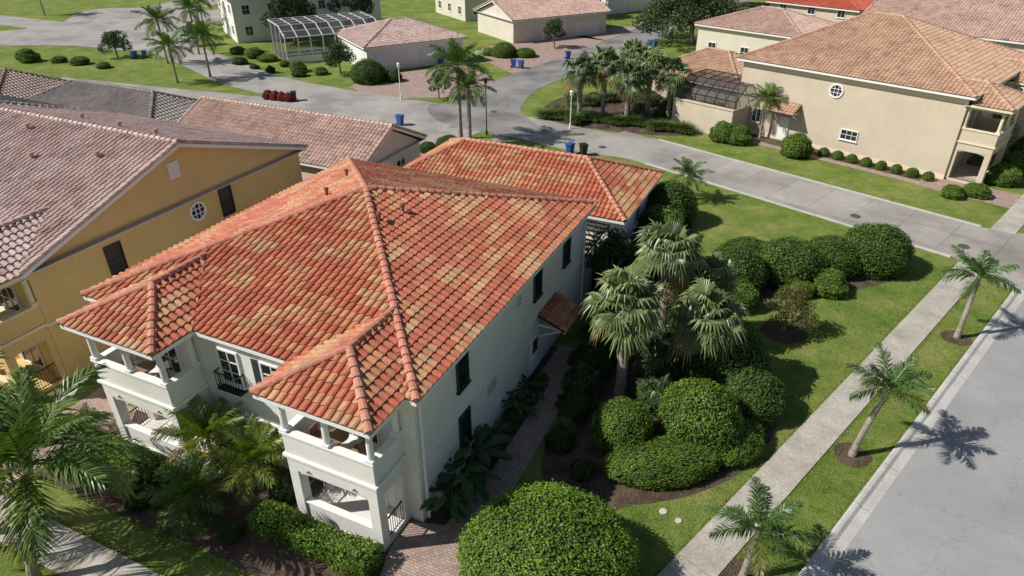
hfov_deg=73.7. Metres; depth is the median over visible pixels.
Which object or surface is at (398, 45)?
fascia
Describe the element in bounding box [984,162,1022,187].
loose shrub
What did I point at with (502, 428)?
bird of paradise plant
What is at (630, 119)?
ornamental grass
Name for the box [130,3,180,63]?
queen palm
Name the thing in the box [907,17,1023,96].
roof tiles
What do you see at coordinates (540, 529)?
round shrub
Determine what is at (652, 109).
ornamental grass
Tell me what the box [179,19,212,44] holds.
tree
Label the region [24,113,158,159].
roof vents
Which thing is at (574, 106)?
ornamental grass
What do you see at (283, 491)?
loose shrub
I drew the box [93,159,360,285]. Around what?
roof tiles
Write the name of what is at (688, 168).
palm
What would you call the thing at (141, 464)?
clipped hedge
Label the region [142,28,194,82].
queen palm
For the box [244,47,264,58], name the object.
lane shrub
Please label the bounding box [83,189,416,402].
roof tiles
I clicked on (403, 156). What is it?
window frame
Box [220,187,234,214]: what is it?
window glass
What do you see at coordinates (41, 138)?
roof tiles
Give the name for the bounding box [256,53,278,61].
lane shrub
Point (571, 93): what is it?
street lamp
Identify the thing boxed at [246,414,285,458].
window frame
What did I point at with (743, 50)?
window glass
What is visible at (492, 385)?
wall vent
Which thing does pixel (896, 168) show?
round shrub
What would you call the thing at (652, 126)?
ornamental grass
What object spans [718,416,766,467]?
hedge
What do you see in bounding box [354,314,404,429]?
roof tiles
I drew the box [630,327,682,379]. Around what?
palmetto
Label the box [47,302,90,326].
band
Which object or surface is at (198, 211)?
round window glass
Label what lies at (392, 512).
porch railing
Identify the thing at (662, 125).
ornamental grass
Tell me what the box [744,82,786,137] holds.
palm
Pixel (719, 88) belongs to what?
screen enclosure
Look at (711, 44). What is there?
window glass
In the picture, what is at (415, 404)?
fascia
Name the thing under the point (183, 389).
porch walls
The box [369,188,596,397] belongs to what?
roof tiles
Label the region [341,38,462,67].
walls
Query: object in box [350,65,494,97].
paver driveway
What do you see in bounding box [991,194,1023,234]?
sidewalk
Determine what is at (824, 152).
round shrub
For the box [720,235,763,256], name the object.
clipped shrub
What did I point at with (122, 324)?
roof tiles
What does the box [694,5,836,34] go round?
ridge caps
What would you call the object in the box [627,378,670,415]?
loose shrub
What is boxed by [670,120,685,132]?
ornamental grass
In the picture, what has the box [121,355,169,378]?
balcony furniture
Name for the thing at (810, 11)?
window glass
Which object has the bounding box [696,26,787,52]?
walls
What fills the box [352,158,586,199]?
roof tiles
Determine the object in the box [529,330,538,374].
side door
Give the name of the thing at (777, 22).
roof tiles
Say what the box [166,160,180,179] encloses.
gable vent
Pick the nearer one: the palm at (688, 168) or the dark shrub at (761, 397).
the dark shrub at (761, 397)
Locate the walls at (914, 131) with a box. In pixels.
[737,65,1020,174]
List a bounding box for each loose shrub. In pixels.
[84,472,110,487]
[123,484,154,513]
[144,461,176,487]
[217,520,244,544]
[268,474,295,506]
[543,427,577,455]
[555,387,600,423]
[561,363,602,396]
[566,342,613,378]
[569,458,596,481]
[591,238,633,288]
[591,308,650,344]
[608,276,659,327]
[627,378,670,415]
[632,225,674,248]
[635,204,685,231]
[635,250,674,288]
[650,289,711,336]
[657,98,673,118]
[708,120,732,143]
[717,280,759,314]
[726,124,752,145]
[779,132,814,159]
[783,280,815,298]
[810,267,849,298]
[939,184,964,199]
[963,182,991,199]
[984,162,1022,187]
[1001,150,1023,175]
[1008,135,1023,152]
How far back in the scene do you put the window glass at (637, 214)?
46.65 m
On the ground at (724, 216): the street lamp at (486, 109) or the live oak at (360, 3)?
the live oak at (360, 3)
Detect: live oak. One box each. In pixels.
[259,0,318,27]
[327,0,373,13]
[632,0,743,43]
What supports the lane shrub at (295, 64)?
on the ground at (724, 216)
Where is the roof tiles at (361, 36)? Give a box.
[337,20,387,46]
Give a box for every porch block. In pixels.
[0,207,68,402]
[944,77,1023,183]
[994,57,1023,153]
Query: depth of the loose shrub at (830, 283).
40.32 m
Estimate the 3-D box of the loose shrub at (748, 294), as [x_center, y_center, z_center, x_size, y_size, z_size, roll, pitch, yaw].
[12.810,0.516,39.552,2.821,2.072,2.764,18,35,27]
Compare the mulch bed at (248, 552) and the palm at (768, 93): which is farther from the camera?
the palm at (768, 93)
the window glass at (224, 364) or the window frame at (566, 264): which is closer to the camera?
the window glass at (224, 364)
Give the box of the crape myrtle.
[761,284,819,331]
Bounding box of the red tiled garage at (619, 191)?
[403,137,663,252]
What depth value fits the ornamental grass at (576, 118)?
70.32 m
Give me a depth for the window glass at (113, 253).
34.78 m
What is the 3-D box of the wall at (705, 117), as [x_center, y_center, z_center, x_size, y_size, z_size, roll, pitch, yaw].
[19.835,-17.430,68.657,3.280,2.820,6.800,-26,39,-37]
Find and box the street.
[827,300,1023,575]
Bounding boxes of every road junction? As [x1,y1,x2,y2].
[0,8,198,49]
[427,96,548,135]
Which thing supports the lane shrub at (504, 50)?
on the ground at (724, 216)
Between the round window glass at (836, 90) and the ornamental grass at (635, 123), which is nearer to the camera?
the round window glass at (836, 90)
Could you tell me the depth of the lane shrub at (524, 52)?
98.05 m
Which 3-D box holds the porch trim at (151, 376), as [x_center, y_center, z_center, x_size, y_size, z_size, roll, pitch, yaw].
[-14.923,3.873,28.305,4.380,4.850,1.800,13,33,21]
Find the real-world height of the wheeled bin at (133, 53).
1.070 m
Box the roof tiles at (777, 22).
[694,7,799,36]
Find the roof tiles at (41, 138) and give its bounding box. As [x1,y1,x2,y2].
[0,110,173,269]
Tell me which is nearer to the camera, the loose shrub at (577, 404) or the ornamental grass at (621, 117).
the loose shrub at (577, 404)
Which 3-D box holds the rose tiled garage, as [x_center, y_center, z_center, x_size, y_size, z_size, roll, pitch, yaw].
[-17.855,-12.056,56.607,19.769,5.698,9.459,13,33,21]
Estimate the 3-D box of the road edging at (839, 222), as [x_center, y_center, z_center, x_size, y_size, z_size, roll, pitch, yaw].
[20.400,-6.568,52.823,0.300,0.060,24.767,-26,39,-37]
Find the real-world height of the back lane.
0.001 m
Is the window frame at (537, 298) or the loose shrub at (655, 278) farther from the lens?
the loose shrub at (655, 278)
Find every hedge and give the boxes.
[86,429,190,489]
[245,498,383,575]
[601,434,724,490]
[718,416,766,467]
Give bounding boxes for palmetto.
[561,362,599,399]
[592,322,644,364]
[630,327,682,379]
[632,371,674,416]
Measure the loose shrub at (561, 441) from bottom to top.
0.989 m
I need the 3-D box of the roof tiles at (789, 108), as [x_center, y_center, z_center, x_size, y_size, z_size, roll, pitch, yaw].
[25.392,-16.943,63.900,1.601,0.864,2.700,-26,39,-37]
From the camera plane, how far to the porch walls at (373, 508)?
24.77 m
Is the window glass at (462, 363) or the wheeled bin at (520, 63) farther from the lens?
the wheeled bin at (520, 63)
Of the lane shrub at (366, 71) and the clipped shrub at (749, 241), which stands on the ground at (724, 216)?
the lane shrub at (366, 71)
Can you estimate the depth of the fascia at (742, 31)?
91.96 m
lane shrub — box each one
[14,48,41,63]
[49,56,67,62]
[68,55,90,65]
[95,61,110,68]
[229,46,244,54]
[232,57,247,64]
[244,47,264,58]
[249,64,258,68]
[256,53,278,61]
[265,65,275,72]
[279,60,289,66]
[289,60,306,71]
[291,69,307,77]
[314,66,328,74]
[349,58,385,84]
[385,70,402,82]
[420,141,436,153]
[435,134,457,146]
[482,48,491,55]
[492,42,516,58]
[515,47,535,57]
[565,96,581,105]
[585,91,600,103]
[639,87,662,103]
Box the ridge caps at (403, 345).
[80,156,597,401]
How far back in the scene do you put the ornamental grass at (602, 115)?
70.80 m
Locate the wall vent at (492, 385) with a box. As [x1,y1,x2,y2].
[487,376,496,395]
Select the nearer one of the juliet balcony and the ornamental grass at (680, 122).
the juliet balcony
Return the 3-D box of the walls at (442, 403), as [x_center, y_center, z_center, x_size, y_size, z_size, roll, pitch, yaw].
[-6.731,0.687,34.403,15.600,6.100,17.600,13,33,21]
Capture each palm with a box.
[0,351,38,474]
[0,363,149,575]
[56,402,116,457]
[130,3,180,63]
[136,451,233,535]
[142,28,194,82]
[149,394,254,479]
[171,0,210,54]
[175,0,211,20]
[179,18,223,76]
[192,0,214,19]
[192,414,288,506]
[425,37,492,136]
[439,63,496,137]
[559,51,598,113]
[578,260,671,396]
[584,45,625,113]
[609,58,650,116]
[616,37,653,110]
[631,46,669,116]
[632,219,707,350]
[652,57,694,121]
[660,277,750,369]
[666,156,714,192]
[675,251,739,318]
[704,476,818,575]
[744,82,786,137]
[845,342,934,457]
[941,244,1021,338]
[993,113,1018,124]
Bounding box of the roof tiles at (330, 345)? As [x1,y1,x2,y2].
[249,313,381,391]
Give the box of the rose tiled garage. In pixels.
[176,96,427,179]
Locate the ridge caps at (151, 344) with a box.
[56,252,207,355]
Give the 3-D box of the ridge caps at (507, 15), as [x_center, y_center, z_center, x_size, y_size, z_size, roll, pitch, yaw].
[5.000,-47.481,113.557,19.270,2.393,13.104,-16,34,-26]
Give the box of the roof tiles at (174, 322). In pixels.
[153,259,204,355]
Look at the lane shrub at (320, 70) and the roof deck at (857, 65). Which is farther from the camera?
the lane shrub at (320, 70)
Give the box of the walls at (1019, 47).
[987,40,1023,91]
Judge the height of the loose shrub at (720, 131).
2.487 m
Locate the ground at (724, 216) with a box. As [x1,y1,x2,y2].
[0,0,1023,575]
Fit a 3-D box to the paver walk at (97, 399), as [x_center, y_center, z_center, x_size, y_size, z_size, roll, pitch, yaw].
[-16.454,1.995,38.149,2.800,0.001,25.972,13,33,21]
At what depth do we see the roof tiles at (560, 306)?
33.84 m
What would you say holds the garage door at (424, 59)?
attached to the walls at (360, 53)
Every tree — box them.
[97,29,132,57]
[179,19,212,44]
[321,39,356,74]
[426,68,451,98]
[542,18,566,47]
[584,224,641,276]
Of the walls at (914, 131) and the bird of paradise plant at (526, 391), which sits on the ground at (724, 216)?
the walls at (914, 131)
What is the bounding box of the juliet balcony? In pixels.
[213,367,247,396]
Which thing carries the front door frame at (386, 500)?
attached to the walls at (442, 403)
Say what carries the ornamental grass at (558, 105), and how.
on the mulch bed at (616, 106)
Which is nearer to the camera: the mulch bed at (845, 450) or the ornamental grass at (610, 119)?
the mulch bed at (845, 450)
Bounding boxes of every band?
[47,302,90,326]
[418,259,581,463]
[744,61,969,178]
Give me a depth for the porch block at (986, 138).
54.86 m
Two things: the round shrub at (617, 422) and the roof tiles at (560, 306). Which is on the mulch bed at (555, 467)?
the round shrub at (617, 422)
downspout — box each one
[418,404,430,517]
[580,218,586,306]
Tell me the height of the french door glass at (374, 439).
2.200 m
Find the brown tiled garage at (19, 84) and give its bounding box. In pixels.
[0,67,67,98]
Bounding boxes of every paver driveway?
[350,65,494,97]
[484,36,602,72]
[575,21,647,40]
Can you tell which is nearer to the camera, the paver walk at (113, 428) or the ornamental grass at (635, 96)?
the paver walk at (113, 428)
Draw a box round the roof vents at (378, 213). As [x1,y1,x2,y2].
[323,169,404,220]
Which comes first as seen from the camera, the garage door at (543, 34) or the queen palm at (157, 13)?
the queen palm at (157, 13)
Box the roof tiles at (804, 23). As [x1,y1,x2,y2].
[785,9,833,33]
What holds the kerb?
on the ground at (724, 216)
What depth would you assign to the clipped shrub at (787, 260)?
40.96 m
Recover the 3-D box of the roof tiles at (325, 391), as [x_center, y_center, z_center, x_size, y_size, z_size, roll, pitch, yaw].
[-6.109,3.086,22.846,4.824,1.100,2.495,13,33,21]
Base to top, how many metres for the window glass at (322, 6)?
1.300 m
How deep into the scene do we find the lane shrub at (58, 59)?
95.22 m
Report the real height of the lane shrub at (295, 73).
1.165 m
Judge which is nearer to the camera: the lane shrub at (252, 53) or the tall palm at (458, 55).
the tall palm at (458, 55)
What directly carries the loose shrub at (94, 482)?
on the mulch bed at (248, 552)
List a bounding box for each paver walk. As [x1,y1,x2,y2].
[2,386,129,490]
[93,405,136,435]
[380,345,574,575]
[751,140,918,183]
[915,178,1021,207]
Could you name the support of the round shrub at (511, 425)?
on the mulch bed at (441, 515)
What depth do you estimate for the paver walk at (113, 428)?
30.94 m
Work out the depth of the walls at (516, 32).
109.92 m
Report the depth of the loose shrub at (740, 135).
64.33 m
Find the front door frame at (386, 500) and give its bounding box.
[349,491,388,507]
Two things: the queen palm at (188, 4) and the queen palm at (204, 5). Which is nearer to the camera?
the queen palm at (188, 4)
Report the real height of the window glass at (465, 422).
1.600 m
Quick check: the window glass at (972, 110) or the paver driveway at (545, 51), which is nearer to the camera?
the window glass at (972, 110)
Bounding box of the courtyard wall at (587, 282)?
[582,231,611,299]
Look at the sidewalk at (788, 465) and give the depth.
30.05 m
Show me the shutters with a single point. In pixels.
(256, 370)
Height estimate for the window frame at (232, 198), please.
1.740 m
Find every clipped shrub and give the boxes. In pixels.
[701,242,768,294]
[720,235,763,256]
[758,235,828,289]
[805,234,861,278]
[843,222,916,280]
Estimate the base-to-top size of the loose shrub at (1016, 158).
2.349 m
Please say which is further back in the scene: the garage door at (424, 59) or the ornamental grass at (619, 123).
the garage door at (424, 59)
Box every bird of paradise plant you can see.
[420,472,481,523]
[435,443,500,508]
[447,425,513,494]
[471,418,513,450]
[501,389,537,419]
[513,374,544,402]
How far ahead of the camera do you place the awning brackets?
33.46 m
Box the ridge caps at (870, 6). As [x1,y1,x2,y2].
[862,0,876,13]
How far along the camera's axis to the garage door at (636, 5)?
134.90 m
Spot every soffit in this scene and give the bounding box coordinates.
[28,150,303,275]
[475,10,509,20]
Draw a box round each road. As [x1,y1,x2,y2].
[0,9,220,38]
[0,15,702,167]
[23,0,217,29]
[449,0,749,127]
[617,131,1023,290]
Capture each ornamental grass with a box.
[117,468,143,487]
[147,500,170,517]
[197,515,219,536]
[532,107,553,118]
[539,107,557,118]
[547,107,565,118]
[548,415,578,434]
[550,100,568,108]
[553,105,573,119]
[561,89,583,99]
[562,109,585,124]
[563,100,583,110]
[572,315,595,342]
[581,109,592,122]
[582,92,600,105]
[584,109,600,120]
[589,110,604,121]
[596,110,612,122]
[599,90,616,101]
[602,113,622,124]
[607,88,621,100]
[610,113,627,125]
[615,112,628,124]
[620,112,634,124]
[621,113,639,124]
[622,92,639,102]
[622,108,645,115]
[625,114,645,125]
[630,100,650,109]
[630,114,652,125]
[631,104,651,116]
[634,93,657,104]
[642,117,664,130]
[645,118,661,130]
[648,105,663,117]
[648,107,669,120]
[651,119,672,130]
[661,118,679,130]
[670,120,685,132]
[672,118,693,131]
[677,122,698,134]
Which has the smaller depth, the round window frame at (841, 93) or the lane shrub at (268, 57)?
the round window frame at (841, 93)
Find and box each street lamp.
[397,63,401,99]
[484,79,487,134]
[569,90,573,128]
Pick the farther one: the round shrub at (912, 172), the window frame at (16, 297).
the round shrub at (912, 172)
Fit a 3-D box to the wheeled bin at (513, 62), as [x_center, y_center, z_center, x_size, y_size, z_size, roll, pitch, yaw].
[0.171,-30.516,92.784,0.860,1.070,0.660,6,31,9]
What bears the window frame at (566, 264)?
attached to the walls at (442, 403)
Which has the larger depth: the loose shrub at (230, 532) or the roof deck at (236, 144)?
the roof deck at (236, 144)
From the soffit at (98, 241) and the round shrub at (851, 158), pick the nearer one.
the soffit at (98, 241)
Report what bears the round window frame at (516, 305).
attached to the walls at (442, 403)
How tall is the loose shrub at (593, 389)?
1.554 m
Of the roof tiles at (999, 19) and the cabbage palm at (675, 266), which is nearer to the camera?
the cabbage palm at (675, 266)
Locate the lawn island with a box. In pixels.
[472,131,493,140]
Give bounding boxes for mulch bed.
[36,410,392,575]
[421,346,557,524]
[541,268,907,510]
[544,94,696,135]
[686,224,691,234]
[720,558,757,575]
[751,133,921,179]
[760,320,807,343]
[833,442,872,467]
[940,330,972,345]
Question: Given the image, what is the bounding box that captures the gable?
[478,3,508,19]
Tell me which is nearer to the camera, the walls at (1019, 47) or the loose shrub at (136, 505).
the loose shrub at (136, 505)
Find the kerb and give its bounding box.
[797,287,1023,575]
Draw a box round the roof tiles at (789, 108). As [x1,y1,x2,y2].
[766,99,801,115]
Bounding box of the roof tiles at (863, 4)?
[854,0,873,10]
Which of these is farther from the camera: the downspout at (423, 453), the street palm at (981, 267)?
the street palm at (981, 267)
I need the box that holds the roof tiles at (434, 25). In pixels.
[413,19,462,34]
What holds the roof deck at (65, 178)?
on the fascia at (78, 230)
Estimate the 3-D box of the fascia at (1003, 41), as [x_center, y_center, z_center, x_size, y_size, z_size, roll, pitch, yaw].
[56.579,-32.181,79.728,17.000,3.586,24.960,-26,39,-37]
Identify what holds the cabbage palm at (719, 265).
on the mulch bed at (555, 467)
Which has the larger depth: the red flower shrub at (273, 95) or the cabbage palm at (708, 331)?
the red flower shrub at (273, 95)
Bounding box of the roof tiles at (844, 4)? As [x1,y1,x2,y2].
[767,0,858,10]
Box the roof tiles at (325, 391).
[253,352,368,434]
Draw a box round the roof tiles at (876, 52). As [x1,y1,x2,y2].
[737,13,976,97]
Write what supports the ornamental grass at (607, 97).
on the mulch bed at (616, 106)
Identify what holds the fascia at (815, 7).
on the walls at (828, 14)
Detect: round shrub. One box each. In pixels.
[453,478,640,575]
[501,421,514,434]
[507,410,521,423]
[514,400,528,412]
[530,381,542,392]
[535,371,548,382]
[589,395,654,453]
[655,377,746,453]
[818,147,829,156]
[831,150,843,159]
[846,154,857,162]
[860,157,872,166]
[874,160,886,170]
[890,164,902,173]
[905,167,919,177]
[922,171,934,181]
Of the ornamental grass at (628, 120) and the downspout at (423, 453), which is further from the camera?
the ornamental grass at (628, 120)
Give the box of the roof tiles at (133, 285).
[75,264,179,311]
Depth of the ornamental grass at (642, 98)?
76.39 m
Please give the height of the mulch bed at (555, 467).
0.001 m
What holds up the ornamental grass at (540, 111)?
on the ground at (724, 216)
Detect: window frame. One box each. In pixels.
[0,285,21,311]
[21,344,46,368]
[103,241,128,275]
[189,201,206,220]
[214,346,246,389]
[217,184,235,216]
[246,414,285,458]
[258,360,277,380]
[395,156,405,166]
[456,351,471,395]
[458,405,473,447]
[514,292,522,308]
[533,268,543,303]
[562,236,571,268]
[632,205,640,228]
[750,107,761,123]
[829,83,843,97]
[838,128,858,142]
[966,110,976,127]
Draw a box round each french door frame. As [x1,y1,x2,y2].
[153,346,183,373]
[349,432,380,445]
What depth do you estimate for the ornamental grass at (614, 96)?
78.03 m
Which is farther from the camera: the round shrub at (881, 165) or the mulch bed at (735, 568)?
the round shrub at (881, 165)
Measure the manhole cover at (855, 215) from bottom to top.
0.060 m
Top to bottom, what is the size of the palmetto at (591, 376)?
2.025 m
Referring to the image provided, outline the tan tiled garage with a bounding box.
[645,47,743,108]
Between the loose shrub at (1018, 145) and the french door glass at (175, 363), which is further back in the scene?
the loose shrub at (1018, 145)
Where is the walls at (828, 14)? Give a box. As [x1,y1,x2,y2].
[770,3,860,21]
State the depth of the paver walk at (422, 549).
26.47 m
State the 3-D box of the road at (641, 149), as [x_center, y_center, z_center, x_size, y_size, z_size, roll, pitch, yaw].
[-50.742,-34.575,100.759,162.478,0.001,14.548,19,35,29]
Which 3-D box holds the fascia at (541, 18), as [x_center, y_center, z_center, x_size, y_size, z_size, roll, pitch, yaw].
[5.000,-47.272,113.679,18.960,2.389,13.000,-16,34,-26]
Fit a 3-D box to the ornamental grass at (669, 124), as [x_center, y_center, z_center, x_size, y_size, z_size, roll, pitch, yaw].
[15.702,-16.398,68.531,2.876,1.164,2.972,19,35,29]
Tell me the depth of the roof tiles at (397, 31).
92.70 m
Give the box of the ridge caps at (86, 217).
[0,104,308,275]
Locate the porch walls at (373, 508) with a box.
[282,417,410,551]
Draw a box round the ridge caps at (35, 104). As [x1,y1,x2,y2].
[0,100,80,109]
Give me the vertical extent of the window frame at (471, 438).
1.810 m
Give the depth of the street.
27.42 m
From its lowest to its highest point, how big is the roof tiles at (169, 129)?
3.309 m
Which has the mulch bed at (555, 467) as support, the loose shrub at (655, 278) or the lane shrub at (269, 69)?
the loose shrub at (655, 278)
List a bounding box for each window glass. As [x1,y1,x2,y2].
[0,286,19,310]
[22,345,43,365]
[106,243,126,273]
[192,203,203,218]
[218,350,240,383]
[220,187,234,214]
[241,5,249,14]
[245,26,253,34]
[248,417,281,452]
[261,364,275,376]
[318,0,324,8]
[397,158,404,166]
[458,354,467,387]
[461,410,469,446]
[536,270,540,296]
[565,238,569,262]
[635,207,639,222]
[708,42,715,47]
[740,47,747,53]
[752,109,760,121]
[807,7,814,13]
[831,85,841,95]
[837,10,844,17]
[840,129,856,140]
[967,110,975,127]
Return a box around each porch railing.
[129,406,213,455]
[310,478,403,536]
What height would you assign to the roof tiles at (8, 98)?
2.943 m
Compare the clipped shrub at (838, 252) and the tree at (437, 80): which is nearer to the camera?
the clipped shrub at (838, 252)
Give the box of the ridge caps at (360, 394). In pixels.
[249,307,395,434]
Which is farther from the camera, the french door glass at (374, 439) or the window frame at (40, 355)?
the window frame at (40, 355)
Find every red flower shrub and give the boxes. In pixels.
[261,89,271,99]
[269,90,278,100]
[277,91,284,101]
[284,92,294,101]
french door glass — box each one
[154,348,180,372]
[349,432,377,443]
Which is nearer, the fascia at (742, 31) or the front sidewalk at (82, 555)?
the front sidewalk at (82, 555)
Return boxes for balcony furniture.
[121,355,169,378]
[309,421,366,453]
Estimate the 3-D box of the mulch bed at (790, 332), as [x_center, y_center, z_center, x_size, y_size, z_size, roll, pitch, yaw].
[14.847,2.388,37.520,2.304,0.001,2.321,-10,32,-16]
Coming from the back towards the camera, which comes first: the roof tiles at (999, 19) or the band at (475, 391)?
the roof tiles at (999, 19)
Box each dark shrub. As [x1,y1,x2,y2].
[646,178,698,229]
[676,315,775,383]
[718,365,787,430]
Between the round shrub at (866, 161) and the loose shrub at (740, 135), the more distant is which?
the loose shrub at (740, 135)
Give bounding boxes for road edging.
[644,163,951,256]
[658,139,981,226]
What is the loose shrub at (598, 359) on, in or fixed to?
on the mulch bed at (555, 467)
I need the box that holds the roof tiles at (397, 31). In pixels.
[365,18,465,47]
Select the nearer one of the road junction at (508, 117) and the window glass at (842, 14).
the road junction at (508, 117)
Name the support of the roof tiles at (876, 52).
on the roof deck at (857, 65)
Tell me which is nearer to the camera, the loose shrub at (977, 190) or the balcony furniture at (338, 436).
the balcony furniture at (338, 436)
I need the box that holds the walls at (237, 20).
[217,0,381,42]
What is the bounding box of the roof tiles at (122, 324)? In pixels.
[59,286,151,356]
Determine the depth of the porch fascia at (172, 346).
25.78 m
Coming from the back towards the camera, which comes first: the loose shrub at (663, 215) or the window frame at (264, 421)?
the loose shrub at (663, 215)
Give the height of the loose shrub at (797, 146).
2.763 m
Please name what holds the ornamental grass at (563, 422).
on the mulch bed at (555, 467)
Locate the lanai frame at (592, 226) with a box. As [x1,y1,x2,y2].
[585,220,609,255]
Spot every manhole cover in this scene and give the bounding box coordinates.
[850,214,859,217]
[957,244,969,248]
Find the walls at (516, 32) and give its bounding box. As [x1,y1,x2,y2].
[478,12,606,42]
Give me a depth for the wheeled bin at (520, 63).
92.10 m
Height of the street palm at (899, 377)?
4.635 m
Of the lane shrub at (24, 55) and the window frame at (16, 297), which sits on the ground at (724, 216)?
the lane shrub at (24, 55)
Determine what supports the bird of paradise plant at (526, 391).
on the mulch bed at (441, 515)
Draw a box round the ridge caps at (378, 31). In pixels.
[340,17,467,47]
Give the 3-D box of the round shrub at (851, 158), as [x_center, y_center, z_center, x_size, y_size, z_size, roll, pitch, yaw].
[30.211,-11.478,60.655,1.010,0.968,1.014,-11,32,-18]
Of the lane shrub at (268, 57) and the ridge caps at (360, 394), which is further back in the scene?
the lane shrub at (268, 57)
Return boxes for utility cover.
[659,508,666,514]
[675,518,681,523]
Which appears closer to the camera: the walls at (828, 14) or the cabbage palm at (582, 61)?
the cabbage palm at (582, 61)
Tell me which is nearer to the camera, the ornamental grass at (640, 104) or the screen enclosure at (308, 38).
the ornamental grass at (640, 104)
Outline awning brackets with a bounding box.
[538,323,570,336]
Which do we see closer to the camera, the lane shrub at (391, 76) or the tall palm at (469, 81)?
the tall palm at (469, 81)
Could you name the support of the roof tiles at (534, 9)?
on the roof deck
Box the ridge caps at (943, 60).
[737,11,1023,97]
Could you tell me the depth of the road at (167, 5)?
141.22 m
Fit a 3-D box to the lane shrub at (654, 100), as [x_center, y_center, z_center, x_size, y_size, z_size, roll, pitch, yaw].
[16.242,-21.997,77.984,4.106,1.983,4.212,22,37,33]
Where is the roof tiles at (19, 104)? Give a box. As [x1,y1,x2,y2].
[0,101,80,109]
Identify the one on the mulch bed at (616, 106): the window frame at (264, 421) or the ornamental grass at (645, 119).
the ornamental grass at (645, 119)
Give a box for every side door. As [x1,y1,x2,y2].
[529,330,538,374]
[776,116,789,139]
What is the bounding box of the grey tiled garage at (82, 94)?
[25,78,196,121]
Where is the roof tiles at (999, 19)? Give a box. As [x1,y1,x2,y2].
[867,0,1023,42]
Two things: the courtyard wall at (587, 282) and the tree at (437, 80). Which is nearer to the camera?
the courtyard wall at (587, 282)
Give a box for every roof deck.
[0,113,152,252]
[145,195,402,367]
[190,143,298,146]
[537,304,570,333]
[749,18,965,96]
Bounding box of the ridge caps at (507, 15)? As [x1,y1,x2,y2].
[473,0,611,20]
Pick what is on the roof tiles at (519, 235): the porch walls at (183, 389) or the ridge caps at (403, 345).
the ridge caps at (403, 345)
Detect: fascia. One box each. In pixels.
[20,143,306,277]
[60,325,192,360]
[83,204,596,406]
[252,395,404,438]
[337,35,466,49]
[474,1,610,21]
[694,24,790,38]
[737,58,1017,100]
[766,1,864,12]
[978,37,1023,44]
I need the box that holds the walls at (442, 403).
[137,221,584,521]
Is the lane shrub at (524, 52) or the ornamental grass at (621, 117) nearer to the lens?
the ornamental grass at (621, 117)
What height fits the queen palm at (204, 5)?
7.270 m
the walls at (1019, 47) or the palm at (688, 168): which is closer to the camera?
the palm at (688, 168)
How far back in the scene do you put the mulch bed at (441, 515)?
30.49 m
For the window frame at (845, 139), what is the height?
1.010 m
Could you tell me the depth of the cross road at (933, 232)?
51.47 m
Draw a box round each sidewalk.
[0,494,161,575]
[657,259,976,575]
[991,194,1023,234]
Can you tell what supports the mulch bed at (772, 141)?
on the ground at (724, 216)
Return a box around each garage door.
[374,50,409,70]
[418,46,449,66]
[541,22,565,39]
[574,19,598,35]
[628,0,647,11]
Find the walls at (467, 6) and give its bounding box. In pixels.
[435,0,488,21]
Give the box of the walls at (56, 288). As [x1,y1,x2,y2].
[13,147,302,378]
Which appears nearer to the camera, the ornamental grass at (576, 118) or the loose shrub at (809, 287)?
the loose shrub at (809, 287)
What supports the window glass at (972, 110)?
in the porch block at (986, 138)
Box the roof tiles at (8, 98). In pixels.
[0,95,61,105]
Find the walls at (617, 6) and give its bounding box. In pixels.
[601,0,658,14]
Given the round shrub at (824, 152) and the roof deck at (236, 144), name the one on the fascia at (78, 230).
the roof deck at (236, 144)
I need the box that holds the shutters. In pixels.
[250,358,261,383]
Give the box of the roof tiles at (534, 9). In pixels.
[494,0,609,20]
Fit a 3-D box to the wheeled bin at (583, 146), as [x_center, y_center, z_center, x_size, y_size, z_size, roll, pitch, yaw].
[6.488,-12.616,62.153,0.660,1.070,0.860,-12,32,-20]
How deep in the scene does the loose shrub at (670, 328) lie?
36.47 m
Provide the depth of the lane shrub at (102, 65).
92.13 m
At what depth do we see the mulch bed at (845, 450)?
29.25 m
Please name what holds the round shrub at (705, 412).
on the mulch bed at (555, 467)
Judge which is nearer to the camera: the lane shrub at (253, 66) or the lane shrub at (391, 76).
the lane shrub at (391, 76)
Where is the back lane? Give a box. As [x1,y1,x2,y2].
[61,77,507,155]
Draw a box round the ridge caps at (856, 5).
[766,0,860,10]
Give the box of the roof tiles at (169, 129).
[0,105,300,143]
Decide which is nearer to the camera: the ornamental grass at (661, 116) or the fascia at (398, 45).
the ornamental grass at (661, 116)
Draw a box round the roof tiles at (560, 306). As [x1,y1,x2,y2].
[538,291,581,331]
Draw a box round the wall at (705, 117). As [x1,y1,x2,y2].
[671,97,749,133]
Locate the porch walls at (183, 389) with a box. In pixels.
[94,349,220,467]
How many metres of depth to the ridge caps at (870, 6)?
84.28 m
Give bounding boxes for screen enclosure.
[267,12,375,62]
[676,69,753,109]
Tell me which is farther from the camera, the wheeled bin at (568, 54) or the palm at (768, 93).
the wheeled bin at (568, 54)
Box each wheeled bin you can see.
[129,50,136,58]
[141,50,147,57]
[290,90,295,100]
[394,114,403,124]
[438,57,443,64]
[510,59,516,67]
[517,60,524,67]
[564,51,571,58]
[565,141,575,152]
[578,142,588,154]
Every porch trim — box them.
[85,336,207,446]
[277,407,405,529]

